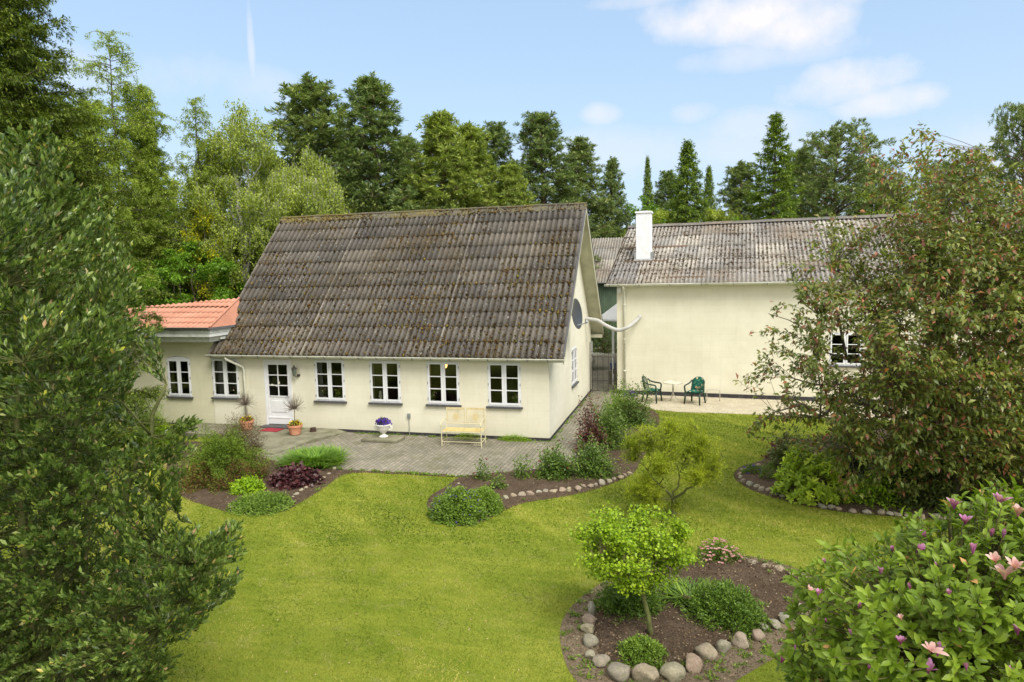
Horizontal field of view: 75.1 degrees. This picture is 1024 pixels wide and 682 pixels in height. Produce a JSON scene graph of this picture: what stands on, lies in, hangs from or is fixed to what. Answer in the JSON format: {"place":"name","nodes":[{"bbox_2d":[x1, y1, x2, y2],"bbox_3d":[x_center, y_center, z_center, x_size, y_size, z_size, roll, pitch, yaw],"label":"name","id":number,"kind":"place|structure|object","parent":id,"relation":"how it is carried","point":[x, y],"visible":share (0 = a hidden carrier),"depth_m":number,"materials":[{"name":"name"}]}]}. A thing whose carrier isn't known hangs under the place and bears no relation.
{"place":"outdoors","nodes":[
{"label":"outdoors","id":0,"kind":"place"},
{"bbox_2d":[173,423,345,453],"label":"doorstep walkway","id":1,"kind":"structure","parent":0,"point":[280,440],"depth_m":19.38,"materials":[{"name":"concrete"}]},
{"bbox_2d":[233,389,257,429],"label":"potted willow","id":2,"kind":"object","parent":1,"relation":"on","point":[246,402],"visible":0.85,"depth_m":20.14,"materials":[{"name":"ceramic"}]},
{"bbox_2d":[283,395,305,435],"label":"potted willow","id":3,"kind":"object","parent":1,"relation":"on","point":[294,427],"visible":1,"depth_m":19.37,"materials":[{"name":"ceramic"}]},
{"bbox_2d":[254,360,617,476],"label":"patio","id":4,"kind":"structure","parent":0,"point":[431,454],"depth_m":17.64,"materials":[{"name":"stone"}]},
{"bbox_2d":[361,434,404,442],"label":"stone slab","id":5,"kind":"structure","parent":4,"relation":"on","point":[388,439],"depth_m":18.80,"materials":[{"name":"stone"}]},
{"bbox_2d":[374,416,392,437],"bbox_3d":[-3.660,2.436,18.963,0.480,0.588,0.466,-5,7,-36],"label":"flower urn","id":6,"kind":"object","parent":5,"relation":"on","point":[382,425],"visible":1,"depth_m":18.87,"materials":[{"name":"white ceramic"}]},
{"bbox_2d":[440,407,485,447],"bbox_3d":[-1.329,2.354,18.233,1.141,0.982,0.598,0,6,12],"label":"garden bench","id":7,"kind":"object","parent":4,"relation":"on","point":[468,430],"visible":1,"depth_m":18.37,"materials":[{"name":"wood"}]},
{"bbox_2d":[436,120,516,207],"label":"pine tree","id":8,"kind":"object","parent":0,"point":[474,136],"visible":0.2,"depth_m":36.66,"materials":[{"name":"green plant"}]},
{"bbox_2d":[0,399,1015,681],"bbox_3d":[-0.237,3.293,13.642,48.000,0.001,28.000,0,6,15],"label":"lawn","id":9,"kind":"structure","parent":0,"point":[360,624],"depth_m":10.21,"materials":[{"name":"plant"}]},
{"bbox_2d":[0,0,197,482],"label":"tall spruce","id":10,"kind":"object","parent":9,"relation":"on","point":[25,71],"visible":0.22,"depth_m":16.44,"materials":[{"name":"green plant"}]},
{"bbox_2d":[52,97,169,376],"bbox_3d":[-17.013,-3.686,27.411,6.467,12.246,6.386,0,6,15],"label":"larch tree","id":11,"kind":"object","parent":9,"relation":"on","point":[103,122],"visible":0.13,"depth_m":27.01,"materials":[{"name":"green plant"}]},
{"bbox_2d":[0,116,248,681],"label":"glossy evergreen","id":12,"kind":"object","parent":9,"relation":"on","point":[31,566],"visible":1,"depth_m":5.65,"materials":[{"name":"green plant"}]},
{"bbox_2d":[68,29,200,307],"bbox_3d":[-17.116,-5.280,28.370,5.484,15.233,6.128,0,6,15],"label":"larch tree","id":13,"kind":"object","parent":9,"relation":"on","point":[113,50],"visible":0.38,"depth_m":28.19,"materials":[{"name":"green plant"}]},
{"bbox_2d":[117,399,172,447],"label":"thuja shrub","id":14,"kind":"object","parent":9,"relation":"on","point":[158,428],"visible":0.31,"depth_m":18.96,"materials":[{"name":"green plant"}]},
{"bbox_2d":[127,258,172,307],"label":"maple bush","id":15,"kind":"object","parent":9,"relation":"on","point":[137,274],"visible":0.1,"depth_m":27.92,"materials":[{"name":"green plant"}]},
{"bbox_2d":[109,83,196,306],"bbox_3d":[-16.455,-4.729,30.025,5.466,13.784,5.424,-3,6,-18],"label":"larch tree","id":16,"kind":"object","parent":9,"relation":"on","point":[145,100],"visible":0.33,"depth_m":29.71,"materials":[{"name":"green plant"}]},
{"bbox_2d":[103,297,239,423],"bbox_3d":[-10.979,0.493,23.643,5.359,4.128,5.720,0,6,15],"label":"house extension","id":17,"kind":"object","parent":9,"relation":"on","point":[192,333],"visible":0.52,"depth_m":21.35,"materials":[{"name":"white paint"}]},
{"bbox_2d":[166,356,193,398],"bbox_3d":[-10.701,1.168,21.432,0.990,1.352,0.145,0,6,15],"label":"window","id":18,"kind":"structure","parent":17,"relation":"in","point":[178,359],"depth_m":21.42,"materials":[{"name":"white paint"}]},
{"bbox_2d":[140,238,245,307],"bbox_3d":[-13.658,-1.148,29.165,4.696,6.720,5.082,-2,6,-5],"label":"maple bush","id":19,"kind":"object","parent":9,"relation":"on","point":[172,274],"visible":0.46,"depth_m":28.59,"materials":[{"name":"green plant"}]},
{"bbox_2d":[164,94,235,301],"bbox_3d":[-14.525,-4.590,30.839,3.571,13.267,3.683,-2,6,-9],"label":"larch tree","id":20,"kind":"object","parent":9,"relation":"on","point":[198,141],"visible":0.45,"depth_m":30.19,"materials":[{"name":"green plant"}]},
{"bbox_2d":[178,203,245,300],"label":"tree","id":21,"kind":"object","parent":9,"relation":"on","point":[202,288],"visible":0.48,"depth_m":29.99,"materials":[{"name":"green plant"}]},
{"bbox_2d":[164,441,456,514],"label":"bed soil","id":22,"kind":"structure","parent":9,"relation":"on","point":[212,501],"depth_m":14.62,"materials":[{"name":"soil"}]},
{"bbox_2d":[172,419,274,495],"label":"juniper","id":23,"kind":"object","parent":22,"relation":"on","point":[228,456],"visible":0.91,"depth_m":14.98,"materials":[{"name":"green plant"}]},
{"bbox_2d":[208,412,267,453],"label":"dry juniper","id":24,"kind":"object","parent":22,"relation":"on","point":[250,434],"visible":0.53,"depth_m":18.04,"materials":[{"name":"brown plant"}]},
{"bbox_2d":[226,473,267,495],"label":"lime perennial","id":25,"kind":"object","parent":22,"relation":"on","point":[242,485],"visible":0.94,"depth_m":14.44,"materials":[{"name":"green plant"}]},
{"bbox_2d":[225,490,296,516],"bbox_3d":[-5.119,3.248,13.651,1.473,0.318,1.288,0,6,15],"label":"groundcover mound","id":26,"kind":"object","parent":22,"relation":"on","point":[259,500],"visible":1,"depth_m":13.44,"materials":[{"name":"green plant"}]},
{"bbox_2d":[266,461,325,489],"bbox_3d":[-4.898,3.038,15.071,1.373,0.536,1.220,0,6,15],"label":"purple heuchera","id":27,"kind":"object","parent":22,"relation":"on","point":[292,476],"visible":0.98,"depth_m":14.86,"materials":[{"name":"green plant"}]},
{"bbox_2d":[272,441,358,470],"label":"daylily clump","id":28,"kind":"object","parent":22,"relation":"on","point":[318,457],"visible":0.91,"depth_m":16.55,"materials":[{"name":"green plant"}]},
{"bbox_2d":[205,202,603,440],"bbox_3d":[-3.027,-1.063,23.308,11.393,6.972,8.754,0,6,15],"label":"farmhouse","id":29,"kind":"object","parent":9,"relation":"on","point":[403,307],"visible":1,"depth_m":20.54,"materials":[{"name":"white paint"}]},
{"bbox_2d":[211,358,241,399],"bbox_3d":[-9.007,1.188,20.961,1.070,1.297,0.145,0,6,15],"label":"window","id":30,"kind":"structure","parent":29,"relation":"in","point":[226,396],"depth_m":20.96,"materials":[{"name":"white paint"}]},
{"bbox_2d":[263,359,293,424],"bbox_3d":[-7.184,1.585,20.523,0.956,2.040,0.130,0,6,15],"label":"door","id":31,"kind":"structure","parent":29,"relation":"in","point":[275,406],"depth_m":20.55,"materials":[{"name":"white paint"}]},
{"bbox_2d":[313,360,346,403],"bbox_3d":[-5.473,1.210,20.020,1.091,1.297,0.145,0,6,15],"label":"window","id":32,"kind":"structure","parent":29,"relation":"in","point":[329,399],"depth_m":20.01,"materials":[{"name":"white paint"}]},
{"bbox_2d":[368,360,402,404],"bbox_3d":[-3.724,1.221,19.554,1.076,1.297,0.145,0,6,15],"label":"window","id":33,"kind":"structure","parent":29,"relation":"in","point":[385,401],"depth_m":19.55,"materials":[{"name":"white paint"}]},
{"bbox_2d":[426,361,461,406],"bbox_3d":[-1.970,1.232,19.087,1.078,1.297,0.145,0,6,15],"label":"window","id":34,"kind":"structure","parent":29,"relation":"in","point":[443,403],"depth_m":19.08,"materials":[{"name":"white paint"}]},
{"bbox_2d":[486,362,522,408],"bbox_3d":[-0.217,1.243,18.621,1.058,1.297,0.145,0,6,15],"label":"window","id":35,"kind":"structure","parent":29,"relation":"in","point":[504,405],"depth_m":18.61,"materials":[{"name":"white paint"}]},
{"bbox_2d":[571,298,587,328],"bbox_3d":[1.990,-0.839,20.498,0.590,0.948,0.676,-3,6,-14],"label":"satellite dish","id":36,"kind":"object","parent":29,"relation":"attached to","point":[576,315],"visible":0.81,"depth_m":20.62,"materials":[{"name":"metal"}]},
{"bbox_2d":[181,393,832,681],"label":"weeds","id":37,"kind":"object","parent":9,"relation":"on","point":[588,675],"visible":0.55,"depth_m":8.83,"materials":[{"name":"green plant"}]},
{"bbox_2d":[427,405,659,525],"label":"rose bed soil","id":38,"kind":"structure","parent":9,"relation":"on","point":[520,485],"depth_m":14.70,"materials":[{"name":"soil"}]},
{"bbox_2d":[426,484,489,526],"bbox_3d":[-1.054,3.097,12.765,1.184,0.703,1.118,-2,6,-12],"label":"cranesbill","id":39,"kind":"object","parent":38,"relation":"on","point":[452,504],"visible":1,"depth_m":12.60,"materials":[{"name":"green plant"}]},
{"bbox_2d":[471,485,504,516],"bbox_3d":[-0.543,3.107,13.112,0.807,0.529,0.716,0,6,15],"label":"lady mantle","id":40,"kind":"object","parent":38,"relation":"on","point":[494,505],"visible":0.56,"depth_m":12.98,"materials":[{"name":"green plant"}]},
{"bbox_2d":[511,455,533,477],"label":"rose bush","id":41,"kind":"object","parent":38,"relation":"on","point":[522,467],"visible":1,"depth_m":15.13,"materials":[{"name":"green plant"}]},
{"bbox_2d":[532,435,576,481],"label":"rose bush","id":42,"kind":"object","parent":38,"relation":"on","point":[553,470],"visible":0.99,"depth_m":15.02,"materials":[{"name":"green plant"}]},
{"bbox_2d":[568,393,610,453],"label":"copper shrub","id":43,"kind":"object","parent":38,"relation":"on","point":[587,433],"visible":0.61,"depth_m":17.36,"materials":[{"name":"purple plant"}]},
{"bbox_2d":[562,428,625,480],"bbox_3d":[1.821,2.544,15.256,1.302,1.189,1.299,-4,6,-27],"label":"rose bush","id":44,"kind":"object","parent":38,"relation":"on","point":[591,467],"visible":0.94,"depth_m":15.11,"materials":[{"name":"green plant"}]},
{"bbox_2d":[583,385,633,451],"bbox_3d":[2.543,2.057,17.665,1.478,1.712,1.360,0,6,15],"label":"rose bush","id":45,"kind":"object","parent":38,"relation":"on","point":[614,434],"visible":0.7,"depth_m":17.50,"materials":[{"name":"green plant"}]},
{"bbox_2d":[601,374,662,428],"bbox_3d":[3.492,1.800,20.134,2.049,1.740,1.662,0,6,15],"label":"rose bush","id":46,"kind":"object","parent":38,"relation":"on","point":[633,415],"visible":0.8,"depth_m":19.95,"materials":[{"name":"green plant"}]},
{"bbox_2d":[619,416,727,516],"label":"feathery tree","id":47,"kind":"object","parent":9,"relation":"on","point":[699,474],"visible":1,"depth_m":12.56,"materials":[{"name":"green plant"}]},
{"bbox_2d":[560,555,834,681],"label":"island bed rim","id":48,"kind":"object","parent":9,"relation":"on","point":[771,637],"visible":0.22,"depth_m":8.04,"materials":[{"name":"soil"}]},
{"bbox_2d":[166,408,926,681],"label":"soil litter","id":49,"kind":"object","parent":48,"relation":"on","point":[603,610],"visible":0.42,"depth_m":8.83,"materials":[{"name":"soil"}]},
{"bbox_2d":[608,662,629,681],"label":"edging stone","id":50,"kind":"object","parent":48,"relation":"on","point":[618,672],"visible":0.99,"depth_m":7.54,"materials":[{"name":"stone"}]},
{"bbox_2d":[631,663,659,681],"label":"edging stone","id":51,"kind":"object","parent":48,"relation":"on","point":[643,672],"visible":1,"depth_m":7.50,"materials":[{"name":"stone"}]},
{"bbox_2d":[659,661,685,681],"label":"edging stone","id":52,"kind":"object","parent":48,"relation":"on","point":[673,671],"visible":1,"depth_m":7.53,"materials":[{"name":"stone"}]},
{"bbox_2d":[686,653,702,673],"bbox_3d":[2.121,3.766,7.759,0.192,0.189,0.242,0,6,15],"label":"edging stone","id":53,"kind":"object","parent":48,"relation":"on","point":[694,663],"visible":0.98,"depth_m":7.70,"materials":[{"name":"stone"}]},
{"bbox_2d":[593,557,805,667],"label":"island bed soil","id":54,"kind":"structure","parent":48,"relation":"on","point":[664,635],"depth_m":8.83,"materials":[{"name":"soil"}]},
{"bbox_2d":[593,578,669,620],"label":"boxwood shrub","id":55,"kind":"object","parent":54,"relation":"on","point":[612,601],"visible":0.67,"depth_m":8.97,"materials":[{"name":"green plant"}]},
{"bbox_2d":[566,500,705,634],"bbox_3d":[1.557,2.924,8.402,1.726,1.668,1.476,0,6,15],"label":"golden tree","id":56,"kind":"object","parent":54,"relation":"on","point":[624,540],"visible":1,"depth_m":8.20,"materials":[{"name":"green plant"}]},
{"bbox_2d":[614,631,668,667],"bbox_3d":[1.556,3.675,7.959,0.724,0.309,0.591,0,6,15],"label":"spirea","id":57,"kind":"object","parent":54,"relation":"on","point":[635,647],"visible":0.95,"depth_m":7.88,"materials":[{"name":"green plant"}]},
{"bbox_2d":[653,574,727,610],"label":"iris clump","id":58,"kind":"object","parent":54,"relation":"on","point":[680,588],"visible":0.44,"depth_m":9.38,"materials":[{"name":"green plant"}]},
{"bbox_2d":[680,576,776,640],"bbox_3d":[2.819,3.420,8.793,1.222,0.633,1.050,0,6,15],"label":"green cushion shrub","id":59,"kind":"object","parent":54,"relation":"on","point":[723,594],"visible":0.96,"depth_m":8.64,"materials":[{"name":"green plant"}]},
{"bbox_2d":[694,642,717,661],"bbox_3d":[2.317,3.741,7.977,0.211,0.211,0.289,-4,6,-23],"label":"edging stone","id":60,"kind":"object","parent":48,"relation":"on","point":[706,651],"visible":0.91,"depth_m":7.91,"materials":[{"name":"stone"}]},
{"bbox_2d":[694,535,745,563],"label":"azalea","id":61,"kind":"object","parent":48,"relation":"on","point":[712,549],"visible":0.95,"depth_m":10.56,"materials":[{"name":"pink plant"}]},
{"bbox_2d":[621,394,906,419],"bbox_3d":[9.890,2.230,22.224,13.038,0.017,3.186,1,6,18],"label":"gravel strip","id":62,"kind":"object","parent":9,"relation":"on","point":[731,405],"visible":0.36,"depth_m":22.95,"materials":[{"name":"gravel"}]},
{"bbox_2d":[684,376,705,405],"bbox_3d":[6.426,1.733,23.323,0.628,0.914,0.654,3,7,39],"label":"plastic chair","id":63,"kind":"object","parent":62,"relation":"on","point":[698,385],"visible":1,"depth_m":23.36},
{"bbox_2d":[734,426,1023,521],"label":"bed soil","id":64,"kind":"structure","parent":9,"relation":"on","point":[767,482],"depth_m":13.35,"materials":[{"name":"soil"}]},
{"bbox_2d":[767,423,813,470],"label":"undergrowth bush","id":65,"kind":"object","parent":64,"relation":"on","point":[779,453],"visible":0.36,"depth_m":15.37,"materials":[{"name":"green plant"}]},
{"bbox_2d":[769,444,854,505],"bbox_3d":[6.053,2.674,13.507,1.448,1.234,1.605,-3,6,-20],"label":"rhododendron","id":66,"kind":"object","parent":64,"relation":"on","point":[810,478],"visible":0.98,"depth_m":13.18,"materials":[{"name":"green plant"}]},
{"bbox_2d":[810,406,888,486],"bbox_3d":[7.480,2.122,14.554,1.920,1.999,1.852,-3,6,-20],"label":"undergrowth bush","id":67,"kind":"object","parent":64,"relation":"on","point":[855,465],"visible":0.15,"depth_m":14.41,"materials":[{"name":"green plant"}]},
{"bbox_2d":[843,465,909,510],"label":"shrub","id":68,"kind":"object","parent":64,"relation":"on","point":[872,489],"visible":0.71,"depth_m":12.90,"materials":[{"name":"green plant"}]},
{"bbox_2d":[732,124,1023,500],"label":"reddish tree","id":69,"kind":"object","parent":64,"relation":"on","point":[934,389],"visible":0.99,"depth_m":11.52,"materials":[{"name":"green plant"}]},
{"bbox_2d":[868,425,978,515],"bbox_3d":[7.922,2.411,12.897,1.887,1.918,1.644,0,6,15],"label":"undergrowth bush","id":70,"kind":"object","parent":64,"relation":"on","point":[938,491],"visible":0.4,"depth_m":12.67,"materials":[{"name":"green plant"}]},
{"bbox_2d":[932,390,1023,519],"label":"undergrowth bush","id":71,"kind":"object","parent":64,"relation":"on","point":[996,476],"visible":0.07,"depth_m":12.62,"materials":[{"name":"green plant"}]},
{"bbox_2d":[763,475,1023,681],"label":"magnolia","id":72,"kind":"object","parent":9,"relation":"on","point":[954,612],"visible":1,"depth_m":4.37,"materials":[{"name":"green plant"}]},
{"bbox_2d":[1,0,1023,235],"label":"sky","id":73,"kind":"structure","parent":0,"point":[637,78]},
{"bbox_2d":[591,347,616,388],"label":"courtyard paving","id":74,"kind":"structure","parent":0,"point":[602,365],"depth_m":33.04,"materials":[{"name":"stone"}]},
{"bbox_2d":[489,163,539,205],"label":"pine tree","id":75,"kind":"object","parent":74,"relation":"on","point":[512,184],"visible":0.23,"depth_m":36.94,"materials":[{"name":"green plant"}]},
{"bbox_2d":[499,110,604,267],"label":"pine tree","id":76,"kind":"object","parent":74,"relation":"on","point":[538,136],"visible":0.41,"depth_m":42.35,"materials":[{"name":"green plant"}]},
{"bbox_2d":[549,134,622,238],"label":"pine tree","id":77,"kind":"object","parent":74,"relation":"on","point":[583,149],"visible":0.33,"depth_m":48.11,"materials":[{"name":"green plant"}]},
{"bbox_2d":[591,310,616,353],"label":"courtyard bush","id":78,"kind":"object","parent":74,"relation":"on","point":[603,341],"visible":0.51,"depth_m":38.80,"materials":[{"name":"green plant"}]},
{"bbox_2d":[591,237,623,346],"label":"green shed","id":79,"kind":"structure","parent":74,"relation":"on","point":[606,250],"depth_m":42.50,"materials":[{"name":"metal"}]},
{"label":"ground","id":80,"kind":"structure","parent":0,"visible":0},
{"bbox_2d":[123,129,194,296],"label":"spruce tree","id":81,"kind":"object","parent":80,"relation":"on","point":[168,182],"visible":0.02,"depth_m":35.62,"materials":[{"name":"green plant"}]},
{"bbox_2d":[132,228,252,307],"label":"dark tree","id":82,"kind":"object","parent":80,"relation":"on","point":[235,251],"visible":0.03,"depth_m":32.06,"materials":[{"name":"green plant"}]},
{"bbox_2d":[168,98,292,300],"bbox_3d":[-12.957,-4.673,31.929,5.915,13.186,6.452,0,6,15],"label":"birch tree","id":83,"kind":"object","parent":80,"relation":"on","point":[229,153],"visible":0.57,"depth_m":30.35,"materials":[{"name":"green plant"}]},
{"bbox_2d":[248,143,352,275],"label":"weeping birch","id":84,"kind":"object","parent":80,"relation":"on","point":[313,193],"visible":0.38,"depth_m":29.78,"materials":[{"name":"green plant"}]},
{"bbox_2d":[236,71,372,261],"bbox_3d":[-11.976,-7.020,39.001,10.727,16.466,10.150,-6,7,-38],"label":"pine tree","id":85,"kind":"object","parent":80,"relation":"on","point":[309,93],"visible":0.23,"depth_m":37.41,"materials":[{"name":"green plant"}]},
{"bbox_2d":[336,189,387,213],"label":"dark tree","id":86,"kind":"object","parent":80,"relation":"on","point":[360,202],"visible":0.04,"depth_m":32.46,"materials":[{"name":"green plant"}]},
{"bbox_2d":[317,71,441,212],"bbox_3d":[-6.730,-6.503,36.281,10.087,15.734,9.045,-4,6,-27],"label":"pine tree","id":87,"kind":"object","parent":80,"relation":"on","point":[367,94],"visible":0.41,"depth_m":34.68,"materials":[{"name":"green plant"}]},
{"bbox_2d":[387,132,429,206],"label":"pine tree","id":88,"kind":"object","parent":80,"relation":"on","point":[415,147],"visible":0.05,"depth_m":40.23,"materials":[{"name":"green plant"}]},
{"bbox_2d":[394,109,493,209],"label":"pine tree","id":89,"kind":"object","parent":80,"relation":"on","point":[441,145],"visible":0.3,"depth_m":34.57,"materials":[{"name":"green plant"}]},
{"bbox_2d":[479,120,531,205],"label":"pine tree","id":90,"kind":"object","parent":80,"relation":"on","point":[499,131],"visible":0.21,"depth_m":44.56,"materials":[{"name":"green plant"}]},
{"bbox_2d":[593,156,633,237],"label":"pine tree","id":91,"kind":"object","parent":80,"relation":"on","point":[613,184],"visible":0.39,"depth_m":52.90,"materials":[{"name":"green plant"}]},
{"bbox_2d":[613,195,664,237],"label":"broadleaved tree","id":92,"kind":"object","parent":80,"relation":"on","point":[632,212],"visible":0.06,"depth_m":54.01,"materials":[{"name":"green plant"}]},
{"bbox_2d":[640,155,654,210],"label":"spruce tree","id":93,"kind":"object","parent":80,"relation":"on","point":[647,189],"visible":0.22,"depth_m":55.04,"materials":[{"name":"green plant"}]},
{"bbox_2d":[650,169,681,219],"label":"pine tree","id":94,"kind":"object","parent":80,"relation":"on","point":[664,183],"visible":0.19,"depth_m":58.43,"materials":[{"name":"green plant"}]},
{"bbox_2d":[663,138,710,223],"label":"spruce tree","id":95,"kind":"object","parent":80,"relation":"on","point":[681,212],"visible":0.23,"depth_m":41.04,"materials":[{"name":"green plant"}]},
{"bbox_2d":[700,165,716,220],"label":"spruce tree","id":96,"kind":"object","parent":80,"relation":"on","point":[708,180],"visible":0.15,"depth_m":55.06,"materials":[{"name":"green plant"}]},
{"bbox_2d":[689,206,750,221],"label":"broadleaved tree","id":97,"kind":"object","parent":80,"relation":"on","point":[717,214],"visible":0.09,"depth_m":41.32,"materials":[{"name":"green plant"}]},
{"bbox_2d":[706,159,770,220],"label":"tree","id":98,"kind":"object","parent":80,"relation":"on","point":[735,203],"visible":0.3,"depth_m":48.92,"materials":[{"name":"green plant"}]},
{"bbox_2d":[739,111,809,220],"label":"spruce tree","id":99,"kind":"object","parent":80,"relation":"on","point":[776,171],"visible":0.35,"depth_m":39.01,"materials":[{"name":"green plant"}]},
{"bbox_2d":[769,146,842,217],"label":"pine tree","id":100,"kind":"object","parent":80,"relation":"on","point":[796,187],"visible":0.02,"depth_m":48.85,"materials":[{"name":"green plant"}]},
{"bbox_2d":[604,208,1023,403],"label":"outbuilding","id":101,"kind":"structure","parent":80,"relation":"on","point":[698,297],"depth_m":24.65,"materials":[{"name":"white paint"}]},
{"bbox_2d":[585,315,641,331],"bbox_3d":[3.854,-0.645,24.378,2.348,0.578,1.002,-2,6,-13],"label":"ventilation duct","id":102,"kind":"object","parent":101,"relation":"attached to","point":[628,326],"visible":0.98,"depth_m":24.20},
{"bbox_2d":[828,333,861,367],"bbox_3d":[11.436,0.312,22.846,1.112,1.187,0.145,1,6,19],"label":"window","id":103,"kind":"structure","parent":101,"relation":"in","point":[847,365],"depth_m":22.84,"materials":[{"name":"white paint"}]},
{"bbox_2d":[773,116,897,217],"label":"pine tree","id":104,"kind":"object","parent":80,"relation":"on","point":[836,132],"visible":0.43,"depth_m":42.42,"materials":[{"name":"green plant"}]},
{"bbox_2d":[831,155,915,215],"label":"pine tree","id":105,"kind":"object","parent":80,"relation":"on","point":[886,164],"visible":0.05,"depth_m":45.54,"materials":[{"name":"green plant"}]},
{"bbox_2d":[851,179,927,215],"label":"broadleaved tree","id":106,"kind":"object","parent":80,"relation":"on","point":[876,206],"visible":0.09,"depth_m":41.42,"materials":[{"name":"green plant"}]},
{"bbox_2d":[904,153,1003,212],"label":"pine tree","id":107,"kind":"object","parent":80,"relation":"on","point":[946,165],"visible":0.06,"depth_m":44.68,"materials":[{"name":"green plant"}]},
{"bbox_2d":[976,101,1023,207],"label":"pine tree","id":108,"kind":"object","parent":80,"relation":"on","point":[1003,131],"visible":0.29,"depth_m":33.36,"materials":[{"name":"green plant"}]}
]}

